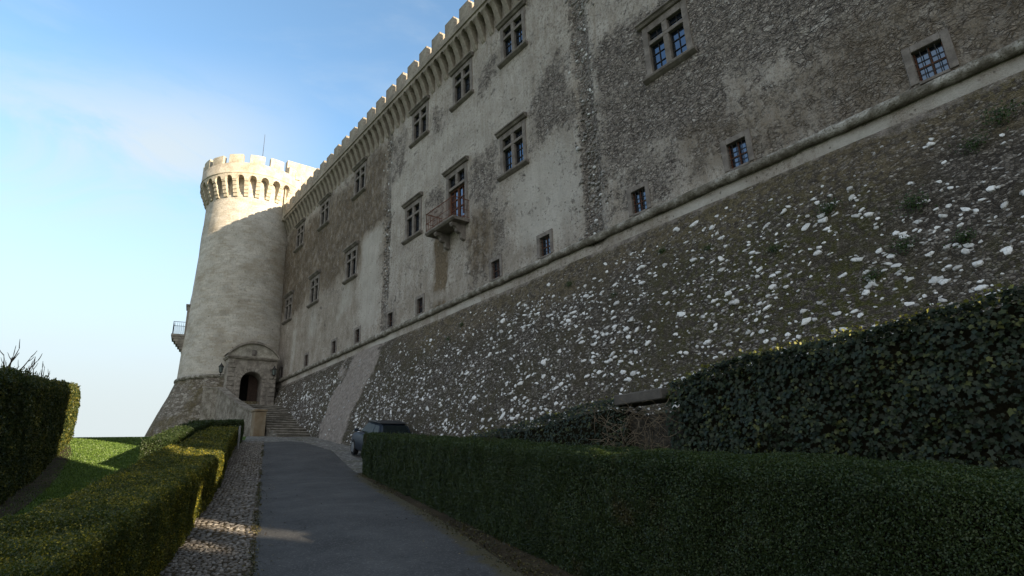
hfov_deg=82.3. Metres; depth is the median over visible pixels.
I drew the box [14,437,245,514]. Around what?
ground
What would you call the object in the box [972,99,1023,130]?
wall weed
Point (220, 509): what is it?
cobblestones
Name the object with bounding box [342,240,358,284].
cross window
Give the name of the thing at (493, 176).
castle wing
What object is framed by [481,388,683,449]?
retaining wall
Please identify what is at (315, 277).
cross window
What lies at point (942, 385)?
ivy
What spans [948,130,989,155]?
wall weed
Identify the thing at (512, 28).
cross window
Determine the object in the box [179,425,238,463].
clipped hedge
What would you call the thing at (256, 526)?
edge weeds
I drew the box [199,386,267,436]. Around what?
stair parapet
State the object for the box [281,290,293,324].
cross window
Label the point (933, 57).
barred window
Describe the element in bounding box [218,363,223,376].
wall lantern
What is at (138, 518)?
clipped hedge
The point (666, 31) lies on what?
cross window
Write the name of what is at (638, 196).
barred window
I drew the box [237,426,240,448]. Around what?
post
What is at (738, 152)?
barred window
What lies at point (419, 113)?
cross window
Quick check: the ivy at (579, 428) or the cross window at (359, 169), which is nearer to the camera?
the ivy at (579, 428)
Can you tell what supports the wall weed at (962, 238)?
attached to the castle wing
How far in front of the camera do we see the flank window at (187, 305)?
46.51 m
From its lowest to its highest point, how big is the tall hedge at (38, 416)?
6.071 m
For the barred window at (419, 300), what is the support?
in the castle wing
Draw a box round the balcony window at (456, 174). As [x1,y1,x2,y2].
[441,155,468,218]
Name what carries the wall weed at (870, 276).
attached to the castle wing
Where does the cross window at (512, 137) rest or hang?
in the castle wing
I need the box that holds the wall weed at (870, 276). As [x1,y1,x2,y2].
[854,268,884,284]
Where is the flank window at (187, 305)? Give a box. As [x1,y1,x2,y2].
[184,304,190,333]
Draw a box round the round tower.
[144,138,315,436]
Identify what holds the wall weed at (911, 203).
attached to the castle wing
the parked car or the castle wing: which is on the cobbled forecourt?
the parked car
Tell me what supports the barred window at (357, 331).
in the castle wing
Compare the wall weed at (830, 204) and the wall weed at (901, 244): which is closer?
the wall weed at (901, 244)
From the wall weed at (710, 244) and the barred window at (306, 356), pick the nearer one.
the wall weed at (710, 244)
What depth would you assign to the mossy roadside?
7.85 m
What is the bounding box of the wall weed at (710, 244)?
[704,243,717,251]
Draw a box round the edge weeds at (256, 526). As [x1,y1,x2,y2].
[194,445,569,575]
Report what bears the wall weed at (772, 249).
attached to the castle wing
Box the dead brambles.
[586,391,682,450]
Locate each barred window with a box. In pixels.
[279,364,283,378]
[303,352,308,367]
[331,338,336,354]
[354,325,360,343]
[386,309,393,328]
[415,293,424,315]
[489,254,502,281]
[536,228,553,258]
[626,180,651,216]
[720,128,754,172]
[901,28,959,86]
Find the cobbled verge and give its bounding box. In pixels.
[157,440,263,575]
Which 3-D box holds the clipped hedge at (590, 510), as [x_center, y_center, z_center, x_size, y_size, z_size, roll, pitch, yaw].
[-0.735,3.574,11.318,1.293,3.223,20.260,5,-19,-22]
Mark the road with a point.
(313, 536)
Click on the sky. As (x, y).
(113, 113)
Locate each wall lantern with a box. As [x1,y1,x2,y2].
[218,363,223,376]
[272,366,276,378]
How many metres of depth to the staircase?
35.63 m
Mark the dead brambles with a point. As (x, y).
(639, 433)
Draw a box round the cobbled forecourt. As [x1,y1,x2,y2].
[245,436,362,472]
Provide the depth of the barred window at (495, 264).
24.87 m
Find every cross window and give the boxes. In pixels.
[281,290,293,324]
[293,218,305,253]
[306,269,320,308]
[317,192,330,231]
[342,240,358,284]
[351,156,367,200]
[401,191,422,245]
[408,94,429,148]
[448,51,473,112]
[494,111,528,182]
[495,0,527,69]
[634,0,697,85]
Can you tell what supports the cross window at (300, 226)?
in the castle wing
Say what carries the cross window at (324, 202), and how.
in the castle wing
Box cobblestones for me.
[159,441,263,575]
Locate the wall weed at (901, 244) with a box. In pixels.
[879,233,918,255]
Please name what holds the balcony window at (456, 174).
in the castle wing
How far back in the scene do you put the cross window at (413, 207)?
31.68 m
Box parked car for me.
[351,420,410,454]
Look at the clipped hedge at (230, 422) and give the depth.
28.65 m
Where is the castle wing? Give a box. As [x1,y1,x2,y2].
[273,0,1023,445]
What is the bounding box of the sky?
[0,0,473,436]
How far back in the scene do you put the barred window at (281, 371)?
45.55 m
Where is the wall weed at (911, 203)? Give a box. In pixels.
[889,184,943,216]
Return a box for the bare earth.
[0,443,71,522]
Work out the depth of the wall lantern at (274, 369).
44.13 m
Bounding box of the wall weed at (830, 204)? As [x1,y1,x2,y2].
[811,197,850,221]
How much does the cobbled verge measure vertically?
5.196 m
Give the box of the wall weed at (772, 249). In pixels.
[768,240,785,255]
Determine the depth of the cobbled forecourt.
28.34 m
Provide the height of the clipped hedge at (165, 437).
2.732 m
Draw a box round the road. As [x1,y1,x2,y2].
[253,441,524,575]
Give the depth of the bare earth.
16.13 m
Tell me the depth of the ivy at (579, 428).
12.96 m
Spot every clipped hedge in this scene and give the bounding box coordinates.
[0,444,227,575]
[137,419,210,459]
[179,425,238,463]
[209,418,244,442]
[361,432,1023,575]
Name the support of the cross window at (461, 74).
in the castle wing
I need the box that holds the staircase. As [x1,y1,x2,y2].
[248,404,310,436]
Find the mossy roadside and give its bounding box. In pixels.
[357,473,585,575]
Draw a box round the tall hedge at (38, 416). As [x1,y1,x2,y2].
[0,341,80,503]
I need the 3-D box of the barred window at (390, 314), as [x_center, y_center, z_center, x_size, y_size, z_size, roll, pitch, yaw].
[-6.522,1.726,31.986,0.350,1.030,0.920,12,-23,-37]
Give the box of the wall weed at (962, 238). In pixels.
[942,223,982,247]
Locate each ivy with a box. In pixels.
[462,396,651,447]
[664,282,1023,477]
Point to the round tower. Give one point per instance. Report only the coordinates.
(233, 317)
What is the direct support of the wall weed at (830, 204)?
attached to the castle wing
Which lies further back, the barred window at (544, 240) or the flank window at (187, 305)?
the flank window at (187, 305)
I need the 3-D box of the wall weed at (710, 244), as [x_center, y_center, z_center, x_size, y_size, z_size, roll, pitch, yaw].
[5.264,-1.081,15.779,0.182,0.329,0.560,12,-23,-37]
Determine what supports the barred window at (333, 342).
in the castle wing

